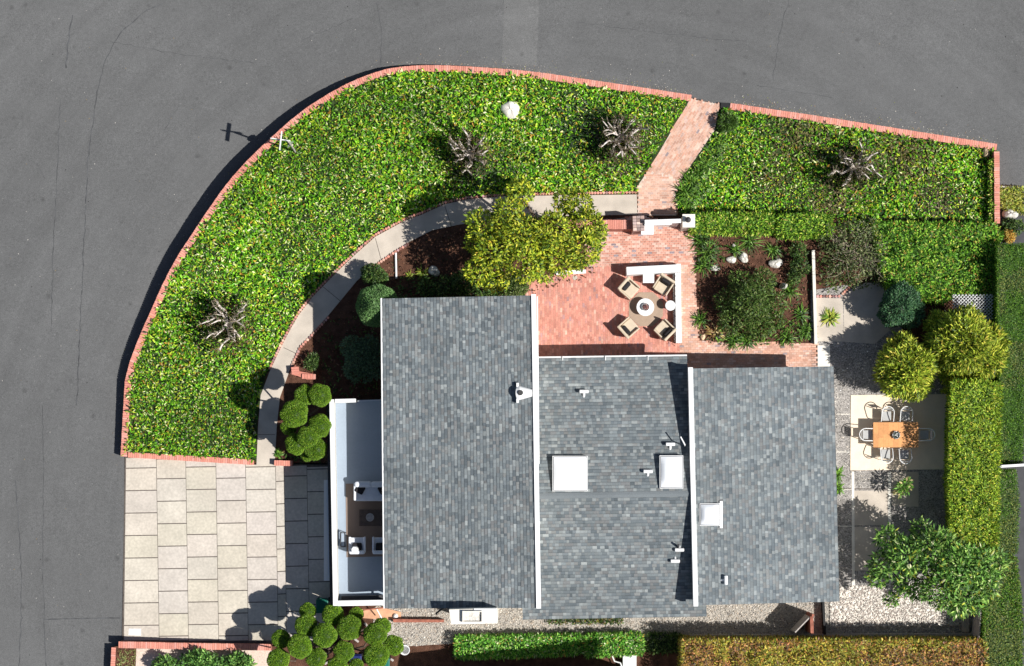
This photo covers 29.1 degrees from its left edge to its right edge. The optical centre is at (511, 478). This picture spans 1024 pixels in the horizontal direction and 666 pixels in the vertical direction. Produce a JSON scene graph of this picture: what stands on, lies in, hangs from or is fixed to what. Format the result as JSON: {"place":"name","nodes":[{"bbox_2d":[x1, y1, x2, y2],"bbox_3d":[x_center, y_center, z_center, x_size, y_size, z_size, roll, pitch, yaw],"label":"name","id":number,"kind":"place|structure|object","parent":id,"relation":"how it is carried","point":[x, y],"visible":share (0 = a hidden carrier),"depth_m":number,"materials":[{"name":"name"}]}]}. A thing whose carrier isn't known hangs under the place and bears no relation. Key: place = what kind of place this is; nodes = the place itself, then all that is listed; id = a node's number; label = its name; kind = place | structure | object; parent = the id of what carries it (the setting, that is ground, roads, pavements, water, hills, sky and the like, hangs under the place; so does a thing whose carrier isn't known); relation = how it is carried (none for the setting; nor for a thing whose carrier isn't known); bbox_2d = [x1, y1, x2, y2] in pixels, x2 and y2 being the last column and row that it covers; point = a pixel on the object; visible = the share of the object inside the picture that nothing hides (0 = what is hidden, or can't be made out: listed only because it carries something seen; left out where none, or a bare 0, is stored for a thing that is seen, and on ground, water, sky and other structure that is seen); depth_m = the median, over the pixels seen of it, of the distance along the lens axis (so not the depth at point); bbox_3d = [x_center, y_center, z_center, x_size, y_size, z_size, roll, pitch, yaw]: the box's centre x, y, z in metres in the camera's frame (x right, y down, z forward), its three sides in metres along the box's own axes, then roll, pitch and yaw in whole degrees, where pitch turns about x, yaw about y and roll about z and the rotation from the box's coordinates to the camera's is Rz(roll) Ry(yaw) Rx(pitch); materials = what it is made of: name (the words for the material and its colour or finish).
{"place":"outdoors","nodes":[
{"label":"outdoors","id":0,"kind":"place"},
{"bbox_2d":[122,457,329,642],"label":"driveway","id":1,"kind":"structure","parent":0,"point":[176,556],"depth_m":88.19,"materials":[{"name":"beige concrete"}]},
{"bbox_2d":[127,71,688,461],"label":"front lawn soil","id":2,"kind":"structure","parent":0,"point":[318,253],"depth_m":87.99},
{"bbox_2d":[196,294,252,356],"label":"pruned tree","id":3,"kind":"object","parent":2,"relation":"on","point":[228,324],"visible":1,"depth_m":86.86,"materials":[{"name":"brown plant"}]},
{"bbox_2d":[120,68,688,462],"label":"ground cover","id":4,"kind":"object","parent":2,"relation":"on","point":[488,119],"visible":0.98,"depth_m":87.87,"materials":[{"name":"green plant"}]},
{"bbox_2d":[443,121,494,183],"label":"pruned tree","id":5,"kind":"object","parent":2,"relation":"on","point":[469,154],"visible":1,"depth_m":86.91,"materials":[{"name":"grey plant"}]},
{"bbox_2d":[500,101,519,118],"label":"boulder","id":6,"kind":"object","parent":2,"relation":"on","point":[509,109],"visible":1,"depth_m":87.71,"materials":[{"name":"white stone"}]},
{"bbox_2d":[596,111,650,166],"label":"pruned tree","id":7,"kind":"object","parent":2,"relation":"on","point":[620,138],"visible":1,"depth_m":86.78,"materials":[{"name":"grey plant"}]},
{"bbox_2d":[256,194,636,465],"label":"garden path","id":8,"kind":"structure","parent":0,"point":[320,306],"depth_m":87.97,"materials":[{"name":"concrete"}]},
{"bbox_2d":[0,0,1023,665],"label":"road","id":9,"kind":"structure","parent":0,"point":[956,66],"depth_m":88.50,"materials":[{"name":"grey asphalt"}]},
{"bbox_2d":[76,11,144,405],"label":"road crack","id":10,"kind":"object","parent":9,"relation":"on","point":[85,208],"visible":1,"depth_m":88.78,"materials":[{"name":"black asphalt"}]},
{"bbox_2d":[121,65,691,456],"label":"brick wall","id":11,"kind":"structure","parent":9,"relation":"on","point":[382,73],"depth_m":87.90,"materials":[{"name":"red brick"}]},
{"bbox_2d":[2,6,1016,606],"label":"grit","id":12,"kind":"object","parent":9,"relation":"on","point":[478,66],"visible":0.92,"depth_m":88.18,"materials":[{"name":"grey gravel"}]},
{"bbox_2d":[501,0,538,65],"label":"road patch","id":13,"kind":"object","parent":9,"relation":"on","point":[520,32],"visible":1,"depth_m":88.20,"materials":[{"name":"grey asphalt"}]},
{"bbox_2d":[114,98,1018,665],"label":"soil","id":14,"kind":"structure","parent":0,"point":[440,654],"depth_m":88.00,"materials":[{"name":"brown soil"}]},
{"bbox_2d":[128,452,253,464],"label":"brick wall","id":15,"kind":"structure","parent":14,"relation":"on","point":[183,458],"depth_m":87.93,"materials":[{"name":"red brick"}]},
{"bbox_2d":[118,641,272,650],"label":"brick wall","id":16,"kind":"structure","parent":14,"relation":"on","point":[193,645],"depth_m":87.65,"materials":[{"name":"red brick"}]},
{"bbox_2d":[136,648,269,665],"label":"bark mulch","id":17,"kind":"object","parent":14,"relation":"on","point":[144,657],"visible":0.44,"depth_m":87.98,"materials":[{"name":"brown wood"}]},
{"bbox_2d":[151,653,181,665],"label":"bushy shrub","id":18,"kind":"object","parent":17,"relation":"on","point":[168,661],"visible":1,"depth_m":87.23,"materials":[{"name":"green plant"}]},
{"bbox_2d":[177,647,222,665],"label":"bushy shrub","id":19,"kind":"object","parent":17,"relation":"on","point":[196,658],"visible":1,"depth_m":87.08,"materials":[{"name":"green plant"}]},
{"bbox_2d":[217,650,257,665],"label":"bushy shrub","id":20,"kind":"object","parent":17,"relation":"on","point":[234,659],"visible":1,"depth_m":87.18,"materials":[{"name":"green plant"}]},
{"bbox_2d":[279,383,331,461],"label":"topiary shrub","id":21,"kind":"object","parent":14,"relation":"on","point":[306,443],"depth_m":84.77,"materials":[{"name":"green plant"}]},
{"bbox_2d":[303,351,319,371],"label":"rounded shrub","id":22,"kind":"object","parent":14,"relation":"on","point":[314,360],"visible":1,"depth_m":87.51,"materials":[{"name":"green plant"}]},
{"bbox_2d":[266,602,403,665],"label":"topiary shrub","id":23,"kind":"object","parent":14,"relation":"on","point":[327,635],"depth_m":84.95,"materials":[{"name":"green plant"}]},
{"bbox_2d":[339,334,380,384],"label":"rounded shrub","id":24,"kind":"object","parent":14,"relation":"on","point":[366,363],"visible":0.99,"depth_m":86.86,"materials":[{"name":"green plant"}]},
{"bbox_2d":[360,263,388,284],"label":"rounded shrub","id":25,"kind":"object","parent":14,"relation":"on","point":[371,275],"visible":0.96,"depth_m":86.93,"materials":[{"name":"green plant"}]},
{"bbox_2d":[355,284,397,327],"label":"egg topiary","id":26,"kind":"object","parent":14,"relation":"on","point":[368,307],"visible":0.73,"depth_m":84.26,"materials":[{"name":"green plant"}]},
{"bbox_2d":[269,193,503,368],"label":"brick edging","id":27,"kind":"object","parent":14,"relation":"on","point":[393,224],"visible":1,"depth_m":87.91,"materials":[{"name":"red brick"}]},
{"bbox_2d":[416,268,508,297],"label":"rounded shrub","id":28,"kind":"object","parent":14,"relation":"on","point":[456,284],"visible":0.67,"depth_m":87.08,"materials":[{"name":"green plant"}]},
{"bbox_2d":[500,274,529,295],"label":"rounded shrub","id":29,"kind":"object","parent":14,"relation":"on","point":[515,287],"visible":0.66,"depth_m":86.90,"materials":[{"name":"green plant"}]},
{"bbox_2d":[452,631,583,660],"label":"hedge","id":30,"kind":"object","parent":14,"relation":"on","point":[496,646],"visible":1,"depth_m":87.32,"materials":[{"name":"green plant"}]},
{"bbox_2d":[460,176,609,293],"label":"yellow green tree","id":31,"kind":"object","parent":14,"relation":"on","point":[542,254],"visible":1,"depth_m":83.75,"materials":[{"name":"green plant"}]},
{"bbox_2d":[299,228,811,398],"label":"leaf litter","id":32,"kind":"object","parent":14,"relation":"on","point":[333,360],"visible":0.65,"depth_m":87.96,"materials":[{"name":"brown plant"}]},
{"bbox_2d":[483,219,631,232],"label":"brick wall","id":33,"kind":"structure","parent":14,"relation":"on","point":[619,226],"depth_m":86.85,"materials":[{"name":"red brick"}]},
{"bbox_2d":[324,294,839,623],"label":"house","id":34,"kind":"structure","parent":14,"relation":"on","point":[494,453],"depth_m":84.92,"materials":[{"name":"grey"}]},
{"bbox_2d":[324,480,332,580],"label":"garage door","id":35,"kind":"structure","parent":34,"relation":"in","point":[326,517],"depth_m":86.12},
{"bbox_2d":[346,484,382,556],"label":"rug","id":36,"kind":"object","parent":34,"relation":"on","point":[353,527],"visible":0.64,"depth_m":85.88,"materials":[{"name":"brown fabric"}]},
{"bbox_2d":[349,537,365,553],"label":"armchair","id":37,"kind":"object","parent":36,"relation":"on","point":[359,543],"visible":1,"depth_m":85.33,"materials":[{"name":"white fabric"}]},
{"bbox_2d":[354,481,381,500],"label":"sofa","id":38,"kind":"object","parent":36,"relation":"on","point":[367,491],"visible":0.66,"depth_m":85.47,"materials":[{"name":"white fabric"}]},
{"bbox_2d":[359,509,382,525],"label":"coffee table","id":39,"kind":"object","parent":36,"relation":"on","point":[378,517],"visible":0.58,"depth_m":85.50,"materials":[{"name":"brown wood"}]},
{"bbox_2d":[284,213,880,463],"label":"ground cover","id":40,"kind":"object","parent":14,"relation":"on","point":[719,340],"visible":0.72,"depth_m":87.83,"materials":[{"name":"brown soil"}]},
{"bbox_2d":[546,618,623,626],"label":"shrub","id":41,"kind":"object","parent":14,"relation":"on","point":[599,621],"visible":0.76,"depth_m":87.74,"materials":[{"name":"green plant"}]},
{"bbox_2d":[587,217,694,266],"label":"patio step base","id":42,"kind":"object","parent":14,"relation":"on","point":[644,247],"visible":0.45,"depth_m":87.99,"materials":[{"name":"red brick"}]},
{"bbox_2d":[645,630,682,655],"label":"hedge","id":43,"kind":"object","parent":14,"relation":"on","point":[664,644],"visible":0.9,"depth_m":87.78,"materials":[{"name":"green plant"}]},
{"bbox_2d":[525,216,817,367],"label":"brick patio","id":44,"kind":"structure","parent":14,"relation":"on","point":[683,259],"depth_m":87.97,"materials":[{"name":"red brick"}]},
{"bbox_2d":[617,316,639,338],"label":"lounge chair","id":45,"kind":"object","parent":44,"relation":"on","point":[628,327],"visible":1,"depth_m":87.50,"materials":[{"name":"wicker"}]},
{"bbox_2d":[618,276,639,299],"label":"lounge chair","id":46,"kind":"object","parent":44,"relation":"on","point":[628,289],"visible":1,"depth_m":87.52,"materials":[{"name":"wicker"}]},
{"bbox_2d":[631,216,644,234],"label":"brick pier","id":47,"kind":"structure","parent":44,"relation":"on","point":[638,226],"depth_m":86.50,"materials":[{"name":"brick"}]},
{"bbox_2d":[629,292,662,325],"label":"rug","id":48,"kind":"object","parent":44,"relation":"on","point":[652,319],"visible":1,"depth_m":87.96,"materials":[{"name":"fabric"}]},
{"bbox_2d":[636,298,653,315],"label":"coffee table","id":49,"kind":"object","parent":48,"relation":"on","point":[642,312],"visible":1,"depth_m":87.58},
{"bbox_2d":[625,264,681,345],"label":"wall","id":50,"kind":"structure","parent":44,"relation":"on","point":[675,270],"depth_m":87.55,"materials":[{"name":"white paint"}]},
{"bbox_2d":[644,219,680,226],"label":"garden gate","id":51,"kind":"structure","parent":44,"relation":"on","point":[665,222],"depth_m":86.25,"materials":[{"name":"white wood"}]},
{"bbox_2d":[652,273,674,296],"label":"lounge chair","id":52,"kind":"object","parent":44,"relation":"on","point":[664,284],"visible":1,"depth_m":87.48,"materials":[{"name":"wicker"}]},
{"bbox_2d":[653,319,676,340],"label":"lounge chair","id":53,"kind":"object","parent":44,"relation":"on","point":[664,330],"visible":1,"depth_m":87.53,"materials":[{"name":"wicker"}]},
{"bbox_2d":[680,214,694,230],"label":"gate post","id":54,"kind":"object","parent":44,"relation":"on","point":[687,221],"visible":0.99,"depth_m":86.50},
{"bbox_2d":[637,98,720,214],"bbox_3d":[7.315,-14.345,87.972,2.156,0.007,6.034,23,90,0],"label":"brick walkway","id":55,"kind":"structure","parent":14,"relation":"on","point":[653,190],"depth_m":87.97,"materials":[{"name":"red brick"}]},
{"bbox_2d":[686,210,775,237],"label":"hedge","id":56,"kind":"object","parent":14,"relation":"on","point":[730,223],"visible":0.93,"depth_m":86.92,"materials":[{"name":"green plant"}]},
{"bbox_2d":[712,265,791,342],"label":"round shrub","id":57,"kind":"object","parent":14,"relation":"on","point":[739,295],"visible":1,"depth_m":86.88,"materials":[{"name":"green plant"}]},
{"bbox_2d":[787,240,811,285],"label":"rounded shrub","id":58,"kind":"object","parent":14,"relation":"on","point":[797,259],"visible":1,"depth_m":87.41,"materials":[{"name":"green plant"}]},
{"bbox_2d":[773,211,834,241],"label":"hedge","id":59,"kind":"object","parent":14,"relation":"on","point":[797,226],"visible":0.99,"depth_m":86.96,"materials":[{"name":"green plant"}]},
{"bbox_2d":[811,250,816,343],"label":"bed divider","id":60,"kind":"object","parent":14,"relation":"on","point":[814,295],"visible":1,"depth_m":87.72,"materials":[{"name":"white concrete"}]},
{"bbox_2d":[677,633,990,665],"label":"hedge","id":61,"kind":"object","parent":14,"relation":"on","point":[820,650],"visible":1,"depth_m":86.01,"materials":[{"name":"yellow plant"}]},
{"bbox_2d":[817,214,893,288],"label":"sprawling shrub","id":62,"kind":"object","parent":14,"relation":"on","point":[863,258],"visible":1,"depth_m":87.10,"materials":[{"name":"green plant"}]},
{"bbox_2d":[730,103,996,149],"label":"brick wall","id":63,"kind":"structure","parent":14,"relation":"on","point":[844,123],"depth_m":87.90,"materials":[{"name":"red brick"}]},
{"bbox_2d":[811,284,956,585],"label":"stone patio","id":64,"kind":"structure","parent":14,"relation":"on","point":[931,481],"depth_m":87.98,"materials":[{"name":"grey gravel"}]},
{"bbox_2d":[818,345,829,366],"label":"tan slab","id":65,"kind":"structure","parent":64,"relation":"on","point":[823,355],"depth_m":87.97,"materials":[{"name":"beige concrete"}]},
{"bbox_2d":[816,298,843,341],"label":"pale slab","id":66,"kind":"structure","parent":64,"relation":"on","point":[832,333],"depth_m":87.97,"materials":[{"name":"concrete"}]},
{"bbox_2d":[820,307,839,327],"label":"yellow plant","id":67,"kind":"object","parent":66,"relation":"on","point":[829,315],"visible":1,"depth_m":87.86,"materials":[{"name":"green plant"}]},
{"bbox_2d":[852,471,854,585],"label":"paver strip","id":68,"kind":"object","parent":64,"relation":"on","point":[853,553],"visible":1,"depth_m":87.97,"materials":[{"name":"grey concrete"}]},
{"bbox_2d":[844,283,889,343],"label":"pale slab","id":69,"kind":"structure","parent":64,"relation":"on","point":[862,323],"depth_m":87.97,"materials":[{"name":"concrete"}]},
{"bbox_2d":[854,491,887,524],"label":"smooth slab","id":70,"kind":"structure","parent":64,"relation":"on","point":[870,507],"depth_m":87.97,"materials":[{"name":"concrete"}]},
{"bbox_2d":[855,527,887,570],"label":"smooth slab","id":71,"kind":"structure","parent":64,"relation":"on","point":[864,546],"depth_m":87.97,"materials":[{"name":"concrete"}]},
{"bbox_2d":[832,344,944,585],"bbox_3d":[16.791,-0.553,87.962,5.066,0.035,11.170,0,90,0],"label":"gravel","id":72,"kind":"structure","parent":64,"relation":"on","point":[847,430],"depth_m":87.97,"materials":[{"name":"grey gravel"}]},
{"bbox_2d":[850,394,946,469],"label":"rug","id":73,"kind":"object","parent":64,"relation":"on","point":[928,412],"visible":0.57,"depth_m":87.95,"materials":[{"name":"beige fabric"}]},
{"bbox_2d":[872,422,917,446],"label":"dining table","id":74,"kind":"object","parent":73,"relation":"on","point":[882,434],"visible":1,"depth_m":87.25,"materials":[{"name":"orange wood"}]},
{"bbox_2d":[871,329,939,402],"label":"round spiky tree","id":75,"kind":"object","parent":64,"relation":"on","point":[906,367],"visible":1,"depth_m":85.47,"materials":[{"name":"green plant"}]},
{"bbox_2d":[892,472,918,506],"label":"smooth slab","id":76,"kind":"structure","parent":64,"relation":"on","point":[912,500],"depth_m":87.97,"materials":[{"name":"concrete"}]},
{"bbox_2d":[891,477,913,498],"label":"potted plant","id":77,"kind":"object","parent":76,"relation":"on","point":[904,487],"visible":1,"depth_m":86.83,"materials":[{"name":"green plant"}]},
{"bbox_2d":[876,280,925,329],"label":"round shrub","id":78,"kind":"object","parent":14,"relation":"on","point":[902,304],"visible":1,"depth_m":86.33,"materials":[{"name":"green plant"}]},
{"bbox_2d":[869,219,1005,306],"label":"ivy bank","id":79,"kind":"structure","parent":14,"relation":"on","point":[935,262],"depth_m":87.14,"materials":[{"name":"green plant"}]},
{"bbox_2d":[864,515,1014,620],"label":"broad leaved tree","id":80,"kind":"object","parent":14,"relation":"on","point":[961,574],"visible":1,"depth_m":84.34,"materials":[{"name":"green plant"}]},
{"bbox_2d":[920,301,1013,387],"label":"round spiky tree","id":81,"kind":"object","parent":14,"relation":"on","point":[963,342],"visible":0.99,"depth_m":85.35,"materials":[{"name":"green plant"}]},
{"bbox_2d":[940,376,1004,559],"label":"hedge","id":82,"kind":"object","parent":14,"relation":"on","point":[972,425],"visible":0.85,"depth_m":85.36,"materials":[{"name":"green plant"}]},
{"bbox_2d":[952,294,992,318],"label":"lattice panel","id":83,"kind":"object","parent":14,"relation":"on","point":[976,302],"visible":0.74,"depth_m":86.97,"materials":[{"name":"grey wood"}]},
{"bbox_2d":[991,151,999,223],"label":"brick wall","id":84,"kind":"structure","parent":14,"relation":"on","point":[996,181],"depth_m":87.38,"materials":[{"name":"brick"}]},
{"bbox_2d":[985,158,996,221],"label":"ivy bank","id":85,"kind":"structure","parent":84,"relation":"attached to","point":[990,193],"depth_m":87.55,"materials":[{"name":"green plant"}]},
{"bbox_2d":[974,555,1023,665],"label":"hedge","id":86,"kind":"object","parent":14,"relation":"on","point":[1001,629],"visible":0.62,"depth_m":86.15,"materials":[{"name":"green plant"}]},
{"bbox_2d":[986,242,1023,464],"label":"hedge","id":87,"kind":"object","parent":14,"relation":"on","point":[1008,292],"visible":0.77,"depth_m":86.39,"materials":[{"name":"green plant"}]},
{"bbox_2d":[990,468,1020,557],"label":"hedge","id":88,"kind":"object","parent":14,"relation":"on","point":[1009,523],"visible":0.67,"depth_m":86.03,"materials":[{"name":"green plant"}]},
{"bbox_2d":[1000,185,1023,215],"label":"yellow shrub","id":89,"kind":"object","parent":14,"relation":"on","point":[1012,200],"visible":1,"depth_m":87.74,"materials":[{"name":"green plant"}]},
{"bbox_2d":[373,592,971,645],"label":"side yard","id":90,"kind":"structure","parent":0,"point":[634,620],"depth_m":87.99,"materials":[{"name":"beige gravel"}]},
{"bbox_2d":[363,608,400,619],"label":"terracotta stoop","id":91,"kind":"object","parent":90,"relation":"on","point":[388,614],"visible":0.6,"depth_m":87.90,"materials":[{"name":"orange tile"}]},
{"bbox_2d":[582,629,645,659],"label":"hedge","id":92,"kind":"object","parent":90,"relation":"on","point":[613,644],"visible":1,"depth_m":87.33,"materials":[{"name":"green plant"}]},
{"bbox_2d":[790,612,813,633],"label":"side gate","id":93,"kind":"structure","parent":90,"relation":"on","point":[806,619],"depth_m":86.82,"materials":[{"name":"brown wood"}]},
{"bbox_2d":[688,633,972,636],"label":"wooden fence","id":94,"kind":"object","parent":90,"relation":"on","point":[903,634],"depth_m":87.65,"materials":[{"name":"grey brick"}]},
{"bbox_2d":[829,583,976,626],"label":"white gravel bed","id":95,"kind":"object","parent":90,"relation":"on","point":[884,608],"visible":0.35,"depth_m":87.95,"materials":[{"name":"white gravel"}]},
{"bbox_2d":[971,607,981,638],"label":"wooden fence","id":96,"kind":"object","parent":95,"relation":"on","point":[976,625],"visible":0.57,"depth_m":87.04,"materials":[{"name":"grey wood"}]},
{"bbox_2d":[675,107,996,221],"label":"side lawn soil","id":97,"kind":"structure","parent":0,"point":[779,151],"depth_m":87.99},
{"bbox_2d":[716,110,739,133],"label":"round shrub","id":98,"kind":"object","parent":97,"relation":"on","point":[728,124],"visible":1,"depth_m":87.48,"materials":[{"name":"green plant"}]},
{"bbox_2d":[676,107,995,222],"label":"ground cover","id":99,"kind":"object","parent":97,"relation":"on","point":[881,137],"visible":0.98,"depth_m":87.87,"materials":[{"name":"green plant"}]},
{"bbox_2d":[820,135,886,192],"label":"pruned tree","id":100,"kind":"object","parent":97,"relation":"on","point":[855,167],"visible":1,"depth_m":86.93,"materials":[{"name":"grey plant"}]},
{"bbox_2d":[1001,189,1023,665],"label":"neighbor yard","id":101,"kind":"structure","parent":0,"point":[1020,469],"depth_m":87.98,"materials":[{"name":"green plant"}]},
{"bbox_2d":[1000,217,1023,235],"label":"round shrub","id":102,"kind":"object","parent":101,"relation":"on","point":[1011,224],"visible":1,"depth_m":87.52,"materials":[{"name":"green plant"}]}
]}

